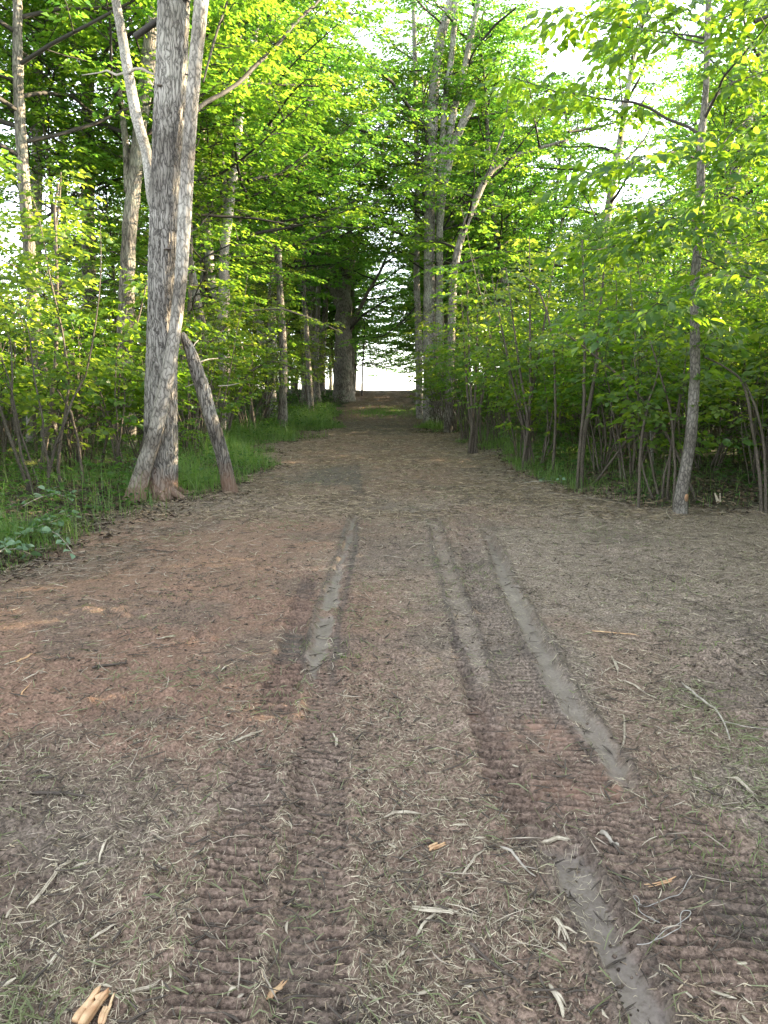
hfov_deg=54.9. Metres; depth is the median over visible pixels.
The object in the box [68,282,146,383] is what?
leafy shrub
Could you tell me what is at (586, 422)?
edge sapling
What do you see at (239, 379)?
leafy shrub
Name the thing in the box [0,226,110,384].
understorey tree
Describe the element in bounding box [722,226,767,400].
understorey tree
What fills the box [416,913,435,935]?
stick
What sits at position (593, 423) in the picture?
bare cane clump
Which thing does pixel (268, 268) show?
forest tree
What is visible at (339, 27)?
forest tree
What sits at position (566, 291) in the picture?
sapling
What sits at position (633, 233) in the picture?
forest tree
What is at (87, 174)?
edge sapling
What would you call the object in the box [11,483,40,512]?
narrow leaved herb
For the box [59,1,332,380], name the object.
forest tree
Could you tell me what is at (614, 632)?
stick
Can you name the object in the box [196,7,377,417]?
forest tree
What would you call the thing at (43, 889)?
stick
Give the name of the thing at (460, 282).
leafy shrub
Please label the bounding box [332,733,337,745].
stick
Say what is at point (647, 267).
understorey tree
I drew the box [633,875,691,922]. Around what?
dry vine
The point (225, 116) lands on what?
forest tree
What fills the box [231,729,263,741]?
stick
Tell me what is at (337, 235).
forest tree
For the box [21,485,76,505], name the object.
cut leafy branch
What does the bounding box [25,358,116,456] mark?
bare cane clump
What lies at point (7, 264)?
understorey tree
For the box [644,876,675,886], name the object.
stick
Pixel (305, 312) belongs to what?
forest tree
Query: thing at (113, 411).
edge sapling
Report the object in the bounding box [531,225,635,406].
understorey tree
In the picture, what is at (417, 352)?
leafy shrub
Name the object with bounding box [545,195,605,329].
forest tree
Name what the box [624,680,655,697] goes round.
stick
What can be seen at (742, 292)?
leafy shrub
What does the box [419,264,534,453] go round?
stem cluster
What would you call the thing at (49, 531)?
cut leafy branch
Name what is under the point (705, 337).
leafy shrub
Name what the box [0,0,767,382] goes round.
sky
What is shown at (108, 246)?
forest tree
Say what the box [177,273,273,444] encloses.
leafy shrub
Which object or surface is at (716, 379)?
leafy shrub
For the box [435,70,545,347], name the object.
forest tree
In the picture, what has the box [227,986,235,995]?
stick
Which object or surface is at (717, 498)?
splintered stump
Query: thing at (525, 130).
forest tree
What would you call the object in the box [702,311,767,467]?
leafy shrub
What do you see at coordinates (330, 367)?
leafy shrub
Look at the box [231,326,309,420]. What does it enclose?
leafy shrub
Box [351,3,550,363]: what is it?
forest tree
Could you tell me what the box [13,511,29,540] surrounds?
narrow leaved herb
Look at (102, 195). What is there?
understorey tree
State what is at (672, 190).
understorey tree
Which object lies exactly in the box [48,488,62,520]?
narrow leaved herb
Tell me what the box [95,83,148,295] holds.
forest tree
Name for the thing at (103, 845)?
stick
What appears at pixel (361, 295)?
forest tree
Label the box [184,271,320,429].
leafy shrub
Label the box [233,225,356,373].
forest tree
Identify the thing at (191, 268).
understorey tree
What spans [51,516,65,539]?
narrow leaved herb
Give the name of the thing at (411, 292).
forest tree
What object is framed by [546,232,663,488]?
edge sapling
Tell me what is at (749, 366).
leafy shrub
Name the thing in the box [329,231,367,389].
forest tree
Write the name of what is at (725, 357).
leafy shrub
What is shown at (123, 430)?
bare cane clump
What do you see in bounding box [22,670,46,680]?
stick
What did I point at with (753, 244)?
understorey tree
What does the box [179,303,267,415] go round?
leafy shrub
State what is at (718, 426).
bare cane clump
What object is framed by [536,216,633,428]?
understorey tree
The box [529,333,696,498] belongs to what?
edge sapling
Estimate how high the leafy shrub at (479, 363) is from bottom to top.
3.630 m
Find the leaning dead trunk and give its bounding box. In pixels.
[180,332,239,493]
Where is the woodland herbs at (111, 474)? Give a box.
[0,386,767,563]
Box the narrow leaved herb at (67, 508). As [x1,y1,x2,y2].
[58,492,73,524]
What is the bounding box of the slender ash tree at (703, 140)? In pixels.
[473,0,767,513]
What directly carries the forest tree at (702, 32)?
on the ground at (650, 999)
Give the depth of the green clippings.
2.65 m
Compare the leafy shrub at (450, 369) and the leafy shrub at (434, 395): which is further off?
the leafy shrub at (434, 395)
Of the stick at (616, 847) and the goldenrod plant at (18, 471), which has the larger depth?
the goldenrod plant at (18, 471)
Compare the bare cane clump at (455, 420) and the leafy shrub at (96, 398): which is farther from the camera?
the bare cane clump at (455, 420)
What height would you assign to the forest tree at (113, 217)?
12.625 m
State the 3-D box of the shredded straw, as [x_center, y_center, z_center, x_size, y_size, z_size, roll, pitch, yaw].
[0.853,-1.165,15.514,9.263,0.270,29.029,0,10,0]
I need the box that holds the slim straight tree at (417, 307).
[313,0,499,418]
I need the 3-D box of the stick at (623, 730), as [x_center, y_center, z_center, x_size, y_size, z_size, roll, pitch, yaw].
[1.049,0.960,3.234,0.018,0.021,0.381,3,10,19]
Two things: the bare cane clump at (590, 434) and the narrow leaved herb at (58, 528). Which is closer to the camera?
the narrow leaved herb at (58, 528)
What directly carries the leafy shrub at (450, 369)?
on the ground at (650, 999)
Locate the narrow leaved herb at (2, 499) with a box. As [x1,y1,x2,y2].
[0,483,8,520]
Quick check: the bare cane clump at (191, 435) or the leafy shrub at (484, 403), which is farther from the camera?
the leafy shrub at (484, 403)
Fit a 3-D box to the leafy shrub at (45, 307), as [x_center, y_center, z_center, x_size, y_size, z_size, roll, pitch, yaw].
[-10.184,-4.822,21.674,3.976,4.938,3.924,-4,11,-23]
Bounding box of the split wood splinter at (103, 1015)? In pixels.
[98,992,114,1023]
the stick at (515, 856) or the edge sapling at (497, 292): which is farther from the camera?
the edge sapling at (497, 292)
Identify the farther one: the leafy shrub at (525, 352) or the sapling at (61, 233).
the leafy shrub at (525, 352)
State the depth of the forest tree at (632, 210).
45.52 m
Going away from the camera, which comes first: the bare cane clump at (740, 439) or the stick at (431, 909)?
the stick at (431, 909)
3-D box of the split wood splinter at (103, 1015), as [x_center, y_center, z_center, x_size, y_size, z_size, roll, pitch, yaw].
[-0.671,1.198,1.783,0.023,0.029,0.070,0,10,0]
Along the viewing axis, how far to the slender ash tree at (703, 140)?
7.37 m
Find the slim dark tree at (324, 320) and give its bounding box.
[299,217,390,395]
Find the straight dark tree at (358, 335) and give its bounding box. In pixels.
[321,229,413,393]
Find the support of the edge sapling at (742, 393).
on the ground at (650, 999)
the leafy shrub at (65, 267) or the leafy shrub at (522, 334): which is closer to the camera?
the leafy shrub at (65, 267)
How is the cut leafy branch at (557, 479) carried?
on the ground at (650, 999)
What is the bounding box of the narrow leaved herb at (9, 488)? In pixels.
[7,473,18,491]
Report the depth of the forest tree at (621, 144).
24.28 m
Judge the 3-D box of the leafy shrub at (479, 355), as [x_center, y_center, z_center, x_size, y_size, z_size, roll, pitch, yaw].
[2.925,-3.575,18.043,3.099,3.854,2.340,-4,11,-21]
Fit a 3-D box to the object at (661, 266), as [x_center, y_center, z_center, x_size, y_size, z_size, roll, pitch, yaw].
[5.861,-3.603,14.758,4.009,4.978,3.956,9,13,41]
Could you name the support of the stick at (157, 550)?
on the ground at (650, 999)
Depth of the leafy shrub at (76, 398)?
12.45 m
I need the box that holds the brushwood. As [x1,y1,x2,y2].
[0,439,767,1003]
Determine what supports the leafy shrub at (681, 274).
on the ground at (650, 999)
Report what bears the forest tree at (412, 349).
on the ground at (650, 999)
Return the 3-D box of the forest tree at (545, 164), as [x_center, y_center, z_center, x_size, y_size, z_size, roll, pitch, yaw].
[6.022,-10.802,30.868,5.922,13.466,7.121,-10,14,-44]
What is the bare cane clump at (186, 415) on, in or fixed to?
on the ground at (650, 999)
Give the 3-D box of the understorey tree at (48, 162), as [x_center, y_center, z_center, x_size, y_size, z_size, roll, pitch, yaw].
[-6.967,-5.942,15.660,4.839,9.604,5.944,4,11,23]
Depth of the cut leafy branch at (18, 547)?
6.20 m
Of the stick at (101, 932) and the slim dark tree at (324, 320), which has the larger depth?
the slim dark tree at (324, 320)
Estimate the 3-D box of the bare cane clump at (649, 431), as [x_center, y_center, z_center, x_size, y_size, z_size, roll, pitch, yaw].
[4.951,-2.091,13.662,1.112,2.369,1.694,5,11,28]
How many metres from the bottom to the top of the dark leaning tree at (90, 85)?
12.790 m
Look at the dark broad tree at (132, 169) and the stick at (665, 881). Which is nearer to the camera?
the stick at (665, 881)
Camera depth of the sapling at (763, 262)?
13.60 m
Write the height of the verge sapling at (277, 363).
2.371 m
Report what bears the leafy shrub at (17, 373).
on the ground at (650, 999)
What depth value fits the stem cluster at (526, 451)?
12.70 m
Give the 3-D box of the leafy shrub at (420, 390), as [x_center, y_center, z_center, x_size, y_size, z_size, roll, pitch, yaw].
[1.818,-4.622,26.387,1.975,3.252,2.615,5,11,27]
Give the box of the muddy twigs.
[0,439,767,1023]
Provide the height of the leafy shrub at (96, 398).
3.364 m
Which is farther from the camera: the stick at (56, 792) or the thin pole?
the thin pole
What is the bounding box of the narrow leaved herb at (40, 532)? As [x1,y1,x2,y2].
[32,519,50,544]
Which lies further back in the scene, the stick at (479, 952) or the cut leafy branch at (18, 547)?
the cut leafy branch at (18, 547)
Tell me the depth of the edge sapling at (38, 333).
11.04 m
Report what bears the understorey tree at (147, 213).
on the ground at (650, 999)
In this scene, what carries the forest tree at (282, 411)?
on the ground at (650, 999)
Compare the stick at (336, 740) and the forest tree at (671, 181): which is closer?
the stick at (336, 740)
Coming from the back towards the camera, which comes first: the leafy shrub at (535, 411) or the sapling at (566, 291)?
the sapling at (566, 291)
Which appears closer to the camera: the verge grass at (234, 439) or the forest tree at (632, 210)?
the verge grass at (234, 439)
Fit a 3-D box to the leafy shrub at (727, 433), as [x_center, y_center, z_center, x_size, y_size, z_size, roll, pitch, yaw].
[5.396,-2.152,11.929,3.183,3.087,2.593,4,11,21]
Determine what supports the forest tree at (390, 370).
on the ground at (650, 999)
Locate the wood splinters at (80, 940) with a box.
[0,422,767,1023]
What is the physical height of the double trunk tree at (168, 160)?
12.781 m
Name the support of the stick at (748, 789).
on the ground at (650, 999)
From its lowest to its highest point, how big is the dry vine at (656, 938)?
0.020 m
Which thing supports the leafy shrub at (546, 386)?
on the ground at (650, 999)
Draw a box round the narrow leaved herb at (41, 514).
[33,494,49,537]
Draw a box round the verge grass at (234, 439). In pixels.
[0,397,767,574]
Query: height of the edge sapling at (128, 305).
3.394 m
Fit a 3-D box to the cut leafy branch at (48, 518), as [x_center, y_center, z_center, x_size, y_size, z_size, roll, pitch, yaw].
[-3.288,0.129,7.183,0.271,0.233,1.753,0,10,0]
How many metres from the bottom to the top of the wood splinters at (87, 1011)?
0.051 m
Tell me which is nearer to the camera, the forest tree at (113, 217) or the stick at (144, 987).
the stick at (144, 987)
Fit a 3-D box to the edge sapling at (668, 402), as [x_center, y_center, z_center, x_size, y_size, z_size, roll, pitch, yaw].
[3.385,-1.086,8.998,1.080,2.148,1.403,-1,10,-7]
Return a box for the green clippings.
[0,422,767,1023]
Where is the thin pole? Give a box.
[361,318,364,395]
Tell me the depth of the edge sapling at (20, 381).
11.73 m
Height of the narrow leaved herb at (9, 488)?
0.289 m
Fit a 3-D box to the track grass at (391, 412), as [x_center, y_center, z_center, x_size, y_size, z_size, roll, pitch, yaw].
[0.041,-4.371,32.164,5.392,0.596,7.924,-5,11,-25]
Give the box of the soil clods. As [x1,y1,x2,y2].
[0,455,767,1023]
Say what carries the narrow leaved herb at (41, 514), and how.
on the ground at (650, 999)
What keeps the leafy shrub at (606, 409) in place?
on the ground at (650, 999)
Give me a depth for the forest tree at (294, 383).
40.16 m
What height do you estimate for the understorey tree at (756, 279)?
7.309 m
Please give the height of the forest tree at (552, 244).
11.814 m
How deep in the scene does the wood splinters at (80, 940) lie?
2.18 m
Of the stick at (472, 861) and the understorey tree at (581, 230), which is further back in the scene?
the understorey tree at (581, 230)
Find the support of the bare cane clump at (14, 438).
on the ground at (650, 999)
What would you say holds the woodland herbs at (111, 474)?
on the ground at (650, 999)
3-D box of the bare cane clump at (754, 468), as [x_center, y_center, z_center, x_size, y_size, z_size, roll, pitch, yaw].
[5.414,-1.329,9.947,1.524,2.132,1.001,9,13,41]
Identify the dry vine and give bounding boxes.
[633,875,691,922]
[637,910,690,944]
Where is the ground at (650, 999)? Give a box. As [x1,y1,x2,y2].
[0,383,767,1023]
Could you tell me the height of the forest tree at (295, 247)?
16.258 m
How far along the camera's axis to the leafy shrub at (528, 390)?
19.36 m
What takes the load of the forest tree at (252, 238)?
on the ground at (650, 999)
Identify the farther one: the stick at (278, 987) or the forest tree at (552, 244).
the forest tree at (552, 244)
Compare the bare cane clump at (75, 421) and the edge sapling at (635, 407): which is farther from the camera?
the bare cane clump at (75, 421)
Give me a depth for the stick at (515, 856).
2.34 m
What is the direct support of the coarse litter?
on the ground at (650, 999)
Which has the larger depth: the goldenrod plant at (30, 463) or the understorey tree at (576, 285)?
the understorey tree at (576, 285)
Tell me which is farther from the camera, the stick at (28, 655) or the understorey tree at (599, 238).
the understorey tree at (599, 238)
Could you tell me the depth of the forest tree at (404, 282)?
43.37 m
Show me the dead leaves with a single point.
(610, 488)
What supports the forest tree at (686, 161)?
on the ground at (650, 999)
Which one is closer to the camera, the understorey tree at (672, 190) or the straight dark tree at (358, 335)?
the understorey tree at (672, 190)
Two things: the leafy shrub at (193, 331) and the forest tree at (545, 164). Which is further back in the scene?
the forest tree at (545, 164)
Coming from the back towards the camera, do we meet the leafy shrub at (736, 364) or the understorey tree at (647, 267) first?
the understorey tree at (647, 267)
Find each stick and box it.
[16,653,34,662]
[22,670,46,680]
[27,855,80,907]
[32,791,89,796]
[89,922,120,941]
[91,662,126,668]
[98,835,111,862]
[131,978,161,991]
[138,549,177,552]
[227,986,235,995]
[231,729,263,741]
[266,980,286,999]
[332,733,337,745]
[384,810,422,817]
[411,906,458,914]
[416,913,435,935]
[428,842,445,850]
[462,848,485,876]
[467,941,518,982]
[500,846,536,876]
[542,835,569,842]
[548,983,566,1016]
[552,916,576,942]
[592,630,637,635]
[599,830,618,845]
[600,655,633,675]
[609,842,624,855]
[621,714,625,747]
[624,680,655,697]
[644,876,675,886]
[681,682,764,740]
[725,776,758,801]
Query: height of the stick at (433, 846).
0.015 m
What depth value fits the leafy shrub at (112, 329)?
15.91 m
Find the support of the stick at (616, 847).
on the ground at (650, 999)
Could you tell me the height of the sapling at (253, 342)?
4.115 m
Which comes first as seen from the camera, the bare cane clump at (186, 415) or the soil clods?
the soil clods
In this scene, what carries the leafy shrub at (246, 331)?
on the ground at (650, 999)
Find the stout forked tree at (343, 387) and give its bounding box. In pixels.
[314,40,490,402]
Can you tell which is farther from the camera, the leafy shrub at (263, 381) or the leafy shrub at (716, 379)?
the leafy shrub at (263, 381)
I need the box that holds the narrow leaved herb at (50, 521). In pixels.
[45,510,59,534]
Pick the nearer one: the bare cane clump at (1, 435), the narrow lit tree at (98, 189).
the bare cane clump at (1, 435)
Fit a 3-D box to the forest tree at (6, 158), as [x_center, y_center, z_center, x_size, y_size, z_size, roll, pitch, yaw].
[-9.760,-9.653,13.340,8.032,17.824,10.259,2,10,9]
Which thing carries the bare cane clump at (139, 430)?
on the ground at (650, 999)
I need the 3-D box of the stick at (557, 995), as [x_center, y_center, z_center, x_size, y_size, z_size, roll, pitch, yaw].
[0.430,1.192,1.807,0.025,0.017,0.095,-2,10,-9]
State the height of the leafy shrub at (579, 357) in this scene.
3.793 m
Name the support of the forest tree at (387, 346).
on the ground at (650, 999)
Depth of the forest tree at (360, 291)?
46.22 m
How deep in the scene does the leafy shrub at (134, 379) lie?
19.89 m
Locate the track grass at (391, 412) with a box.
[340,404,415,420]
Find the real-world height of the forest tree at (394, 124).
14.936 m
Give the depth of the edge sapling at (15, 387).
14.60 m
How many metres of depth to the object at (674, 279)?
13.83 m
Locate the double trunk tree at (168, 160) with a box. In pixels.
[82,0,359,502]
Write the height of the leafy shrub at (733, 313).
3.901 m
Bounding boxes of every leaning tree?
[0,0,231,437]
[389,59,667,432]
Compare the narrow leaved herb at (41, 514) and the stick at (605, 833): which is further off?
the narrow leaved herb at (41, 514)
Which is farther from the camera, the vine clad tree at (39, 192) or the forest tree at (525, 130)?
the forest tree at (525, 130)
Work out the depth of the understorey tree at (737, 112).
19.23 m
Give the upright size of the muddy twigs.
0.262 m
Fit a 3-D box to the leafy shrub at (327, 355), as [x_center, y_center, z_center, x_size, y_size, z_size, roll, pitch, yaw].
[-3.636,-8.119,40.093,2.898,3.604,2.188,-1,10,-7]
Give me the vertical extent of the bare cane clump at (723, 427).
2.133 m
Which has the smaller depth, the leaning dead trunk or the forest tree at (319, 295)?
the leaning dead trunk
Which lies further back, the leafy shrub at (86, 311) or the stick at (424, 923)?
the leafy shrub at (86, 311)
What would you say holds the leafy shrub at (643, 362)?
on the ground at (650, 999)
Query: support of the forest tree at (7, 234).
on the ground at (650, 999)
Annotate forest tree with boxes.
[0,0,296,455]
[0,0,420,427]
[0,10,115,180]
[0,194,21,316]
[3,0,407,428]
[41,221,76,296]
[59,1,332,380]
[69,201,122,344]
[70,102,149,339]
[78,0,321,424]
[95,14,324,315]
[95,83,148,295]
[111,198,328,366]
[122,0,470,429]
[188,0,420,412]
[192,16,350,406]
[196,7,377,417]
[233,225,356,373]
[234,11,420,402]
[234,203,414,371]
[242,159,332,355]
[246,125,399,318]
[249,231,410,376]
[252,167,360,378]
[255,159,359,394]
[299,249,422,384]
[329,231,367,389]
[337,18,575,416]
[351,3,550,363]
[355,218,492,372]
[355,224,497,366]
[356,116,524,322]
[366,259,462,388]
[366,300,422,377]
[382,105,510,380]
[387,210,549,364]
[402,19,602,409]
[410,193,515,360]
[414,0,589,419]
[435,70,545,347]
[435,184,517,386]
[443,74,619,329]
[461,0,751,426]
[479,65,606,333]
[506,165,548,309]
[522,198,576,309]
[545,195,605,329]
[545,207,600,308]
[573,205,637,305]
[576,0,767,428]
[613,196,659,291]
[619,201,673,285]
[631,46,764,316]
[654,50,767,299]
[659,0,767,286]
[697,49,767,294]
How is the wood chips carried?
on the ground at (650, 999)
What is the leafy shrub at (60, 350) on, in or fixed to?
on the ground at (650, 999)
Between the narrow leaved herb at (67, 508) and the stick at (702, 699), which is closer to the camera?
the stick at (702, 699)
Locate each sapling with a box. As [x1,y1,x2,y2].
[0,160,62,360]
[0,168,135,486]
[0,170,118,475]
[0,295,63,458]
[0,307,50,455]
[0,352,47,467]
[0,357,116,485]
[2,169,106,412]
[74,341,185,467]
[77,264,189,455]
[180,303,345,438]
[208,190,261,429]
[214,353,318,438]
[236,303,274,408]
[495,272,581,474]
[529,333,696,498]
[533,250,612,487]
[534,276,591,419]
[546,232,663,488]
[593,426,641,484]
[596,347,706,507]
[611,330,737,506]
[665,333,763,512]
[683,360,767,514]
[716,218,767,444]
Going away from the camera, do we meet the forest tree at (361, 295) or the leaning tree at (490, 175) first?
the leaning tree at (490, 175)
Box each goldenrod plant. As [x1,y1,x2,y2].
[8,448,25,493]
[24,460,56,502]
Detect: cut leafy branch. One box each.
[0,509,80,552]
[0,539,41,558]
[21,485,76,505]
[34,523,75,558]
[522,475,565,483]
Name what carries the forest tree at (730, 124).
on the ground at (650, 999)
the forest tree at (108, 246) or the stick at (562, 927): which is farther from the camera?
the forest tree at (108, 246)
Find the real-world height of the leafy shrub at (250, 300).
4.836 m
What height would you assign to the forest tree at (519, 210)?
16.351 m
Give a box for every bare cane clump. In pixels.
[0,315,37,462]
[0,383,20,461]
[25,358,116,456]
[26,327,103,454]
[31,351,93,463]
[82,343,142,451]
[110,389,143,446]
[124,312,228,456]
[178,355,196,432]
[251,377,278,421]
[424,369,462,432]
[450,376,525,444]
[490,384,524,430]
[566,382,606,445]
[569,400,601,441]
[582,354,636,455]
[590,384,636,446]
[619,358,670,458]
[666,401,684,434]
[705,381,744,442]
[707,390,746,440]
[718,370,765,461]
[730,353,767,484]
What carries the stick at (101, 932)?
on the ground at (650, 999)
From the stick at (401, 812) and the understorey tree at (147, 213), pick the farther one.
the understorey tree at (147, 213)
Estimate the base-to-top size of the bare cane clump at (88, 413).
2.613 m
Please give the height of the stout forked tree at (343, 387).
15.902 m
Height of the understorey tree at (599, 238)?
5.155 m
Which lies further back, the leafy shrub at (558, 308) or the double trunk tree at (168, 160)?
the leafy shrub at (558, 308)
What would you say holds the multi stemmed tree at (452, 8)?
on the ground at (650, 999)
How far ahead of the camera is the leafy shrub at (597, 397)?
17.57 m
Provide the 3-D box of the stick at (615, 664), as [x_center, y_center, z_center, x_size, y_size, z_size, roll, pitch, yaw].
[1.277,0.832,3.969,0.169,0.014,0.286,5,11,27]
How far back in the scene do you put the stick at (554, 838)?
2.44 m
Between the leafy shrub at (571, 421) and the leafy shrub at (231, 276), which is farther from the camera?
the leafy shrub at (231, 276)
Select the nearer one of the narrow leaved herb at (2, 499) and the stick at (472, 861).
the stick at (472, 861)
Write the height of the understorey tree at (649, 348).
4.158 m
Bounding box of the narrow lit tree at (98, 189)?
[2,0,144,429]
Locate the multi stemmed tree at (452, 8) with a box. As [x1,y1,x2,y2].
[301,0,567,422]
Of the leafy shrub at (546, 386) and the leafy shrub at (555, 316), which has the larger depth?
the leafy shrub at (555, 316)
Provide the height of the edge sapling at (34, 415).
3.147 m
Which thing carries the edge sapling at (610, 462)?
on the ground at (650, 999)
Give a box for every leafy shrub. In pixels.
[0,196,91,471]
[0,197,145,496]
[0,262,76,435]
[0,317,48,428]
[1,297,116,440]
[2,265,136,430]
[3,303,144,465]
[4,258,81,415]
[10,281,145,441]
[33,258,210,472]
[65,296,239,457]
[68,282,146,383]
[80,318,143,418]
[99,307,200,409]
[103,290,236,421]
[123,259,277,445]
[139,282,265,413]
[141,272,248,429]
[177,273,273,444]
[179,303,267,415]
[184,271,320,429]
[205,299,308,429]
[230,343,260,422]
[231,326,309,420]
[232,339,276,408]
[252,336,312,405]
[277,306,340,407]
[291,331,334,383]
[299,331,334,375]
[401,336,445,424]
[403,295,510,425]
[407,338,469,424]
[413,195,636,449]
[414,312,515,438]
[448,343,511,429]
[450,331,528,429]
[452,283,559,440]
[453,301,589,459]
[455,325,508,423]
[457,323,580,436]
[465,297,607,467]
[493,302,622,447]
[500,298,571,424]
[509,299,610,423]
[511,274,720,472]
[516,307,611,441]
[519,271,607,422]
[522,234,767,479]
[522,291,572,430]
[531,206,754,456]
[545,322,681,436]
[568,263,761,499]
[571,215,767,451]
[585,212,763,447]
[597,249,767,458]
[625,281,767,470]
[651,275,763,437]
[665,295,765,441]
[670,293,749,445]
[684,289,765,439]
[702,288,767,439]
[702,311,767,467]
[722,284,767,369]
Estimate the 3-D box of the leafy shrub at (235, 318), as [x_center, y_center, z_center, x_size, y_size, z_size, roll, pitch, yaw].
[-4.045,-3.447,16.380,3.338,4.152,2.521,-2,10,-10]
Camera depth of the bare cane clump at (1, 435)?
12.26 m
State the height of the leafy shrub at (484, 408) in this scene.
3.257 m
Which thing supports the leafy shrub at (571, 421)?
on the ground at (650, 999)
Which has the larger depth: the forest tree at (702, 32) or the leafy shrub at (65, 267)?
the forest tree at (702, 32)
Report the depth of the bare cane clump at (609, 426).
16.28 m
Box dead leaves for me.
[0,424,767,582]
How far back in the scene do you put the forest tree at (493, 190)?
26.20 m
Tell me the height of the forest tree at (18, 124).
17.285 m
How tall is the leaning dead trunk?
2.242 m
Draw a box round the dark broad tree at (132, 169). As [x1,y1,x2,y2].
[0,0,298,449]
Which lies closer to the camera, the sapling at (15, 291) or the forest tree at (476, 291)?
the sapling at (15, 291)
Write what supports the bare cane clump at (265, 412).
on the ground at (650, 999)
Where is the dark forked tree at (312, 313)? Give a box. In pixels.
[246,31,401,401]
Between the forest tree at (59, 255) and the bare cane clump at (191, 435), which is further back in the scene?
the forest tree at (59, 255)
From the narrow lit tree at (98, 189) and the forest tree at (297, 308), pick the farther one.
the forest tree at (297, 308)
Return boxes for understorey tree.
[0,0,178,445]
[0,173,18,352]
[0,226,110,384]
[10,225,110,328]
[13,131,196,385]
[75,191,148,320]
[76,28,298,441]
[99,163,256,413]
[232,242,312,417]
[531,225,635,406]
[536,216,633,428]
[537,213,651,446]
[580,219,732,466]
[614,229,675,341]
[637,61,767,426]
[653,177,744,335]
[666,33,767,335]
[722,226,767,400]
[731,234,766,334]
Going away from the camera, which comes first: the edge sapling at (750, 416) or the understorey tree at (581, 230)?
the edge sapling at (750, 416)
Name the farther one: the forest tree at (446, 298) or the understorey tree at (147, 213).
the forest tree at (446, 298)
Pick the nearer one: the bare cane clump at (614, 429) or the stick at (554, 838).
the stick at (554, 838)
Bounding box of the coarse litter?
[78,391,766,522]
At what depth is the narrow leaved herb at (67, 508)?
7.64 m
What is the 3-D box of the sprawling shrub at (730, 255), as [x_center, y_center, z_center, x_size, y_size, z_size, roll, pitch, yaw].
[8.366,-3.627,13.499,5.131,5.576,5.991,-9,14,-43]
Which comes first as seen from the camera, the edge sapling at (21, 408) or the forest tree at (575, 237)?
the edge sapling at (21, 408)
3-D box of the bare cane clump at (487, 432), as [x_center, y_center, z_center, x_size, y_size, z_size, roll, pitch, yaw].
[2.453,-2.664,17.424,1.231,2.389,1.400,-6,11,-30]
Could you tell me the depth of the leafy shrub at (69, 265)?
18.03 m
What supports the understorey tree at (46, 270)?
on the ground at (650, 999)
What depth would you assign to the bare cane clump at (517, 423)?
21.64 m
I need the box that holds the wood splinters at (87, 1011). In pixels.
[71,985,110,1023]
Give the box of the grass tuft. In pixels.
[144,721,158,729]
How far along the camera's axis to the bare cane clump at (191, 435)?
14.28 m
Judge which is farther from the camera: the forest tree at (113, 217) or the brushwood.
the forest tree at (113, 217)
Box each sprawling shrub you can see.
[635,193,767,381]
[693,175,767,429]
[700,242,767,468]
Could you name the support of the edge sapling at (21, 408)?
on the ground at (650, 999)
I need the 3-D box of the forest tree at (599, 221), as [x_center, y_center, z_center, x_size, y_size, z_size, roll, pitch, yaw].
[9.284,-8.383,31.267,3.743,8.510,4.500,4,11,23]
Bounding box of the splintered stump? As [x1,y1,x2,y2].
[714,493,721,503]
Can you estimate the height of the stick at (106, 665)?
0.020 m
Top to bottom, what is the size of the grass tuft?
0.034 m
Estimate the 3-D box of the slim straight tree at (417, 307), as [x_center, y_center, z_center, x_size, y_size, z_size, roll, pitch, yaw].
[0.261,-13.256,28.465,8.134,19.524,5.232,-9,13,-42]
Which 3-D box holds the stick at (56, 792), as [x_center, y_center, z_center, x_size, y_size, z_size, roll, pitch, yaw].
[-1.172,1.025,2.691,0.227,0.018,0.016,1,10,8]
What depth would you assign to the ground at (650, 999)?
3.21 m
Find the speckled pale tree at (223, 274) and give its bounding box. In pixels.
[81,0,391,429]
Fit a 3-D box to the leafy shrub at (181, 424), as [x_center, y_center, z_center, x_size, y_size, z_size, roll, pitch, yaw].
[-3.939,-2.124,12.386,2.966,2.877,2.417,-1,10,-7]
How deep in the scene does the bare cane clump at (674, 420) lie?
18.59 m
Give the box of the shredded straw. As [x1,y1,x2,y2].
[0,420,767,1023]
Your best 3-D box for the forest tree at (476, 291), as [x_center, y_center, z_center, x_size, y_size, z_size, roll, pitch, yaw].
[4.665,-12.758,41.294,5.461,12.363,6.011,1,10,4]
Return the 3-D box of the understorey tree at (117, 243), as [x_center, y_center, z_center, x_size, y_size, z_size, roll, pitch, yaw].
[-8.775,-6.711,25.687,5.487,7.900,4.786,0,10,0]
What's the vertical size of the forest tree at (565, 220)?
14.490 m
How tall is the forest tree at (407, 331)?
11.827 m
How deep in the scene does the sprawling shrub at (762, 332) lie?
9.10 m
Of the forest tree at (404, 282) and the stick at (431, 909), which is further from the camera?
the forest tree at (404, 282)
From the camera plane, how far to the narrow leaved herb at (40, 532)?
6.81 m
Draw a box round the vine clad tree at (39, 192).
[0,0,214,441]
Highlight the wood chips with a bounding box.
[0,437,765,1023]
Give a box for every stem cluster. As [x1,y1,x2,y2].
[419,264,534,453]
[453,236,601,469]
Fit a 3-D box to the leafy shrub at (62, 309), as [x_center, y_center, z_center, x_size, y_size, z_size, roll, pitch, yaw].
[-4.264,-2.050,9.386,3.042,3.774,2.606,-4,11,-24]
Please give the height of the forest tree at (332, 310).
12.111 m
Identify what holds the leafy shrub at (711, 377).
on the ground at (650, 999)
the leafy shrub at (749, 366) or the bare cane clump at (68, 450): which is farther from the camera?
the bare cane clump at (68, 450)
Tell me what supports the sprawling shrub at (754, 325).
on the ground at (650, 999)
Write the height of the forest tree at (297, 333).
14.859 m
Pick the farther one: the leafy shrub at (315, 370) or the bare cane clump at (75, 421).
the leafy shrub at (315, 370)

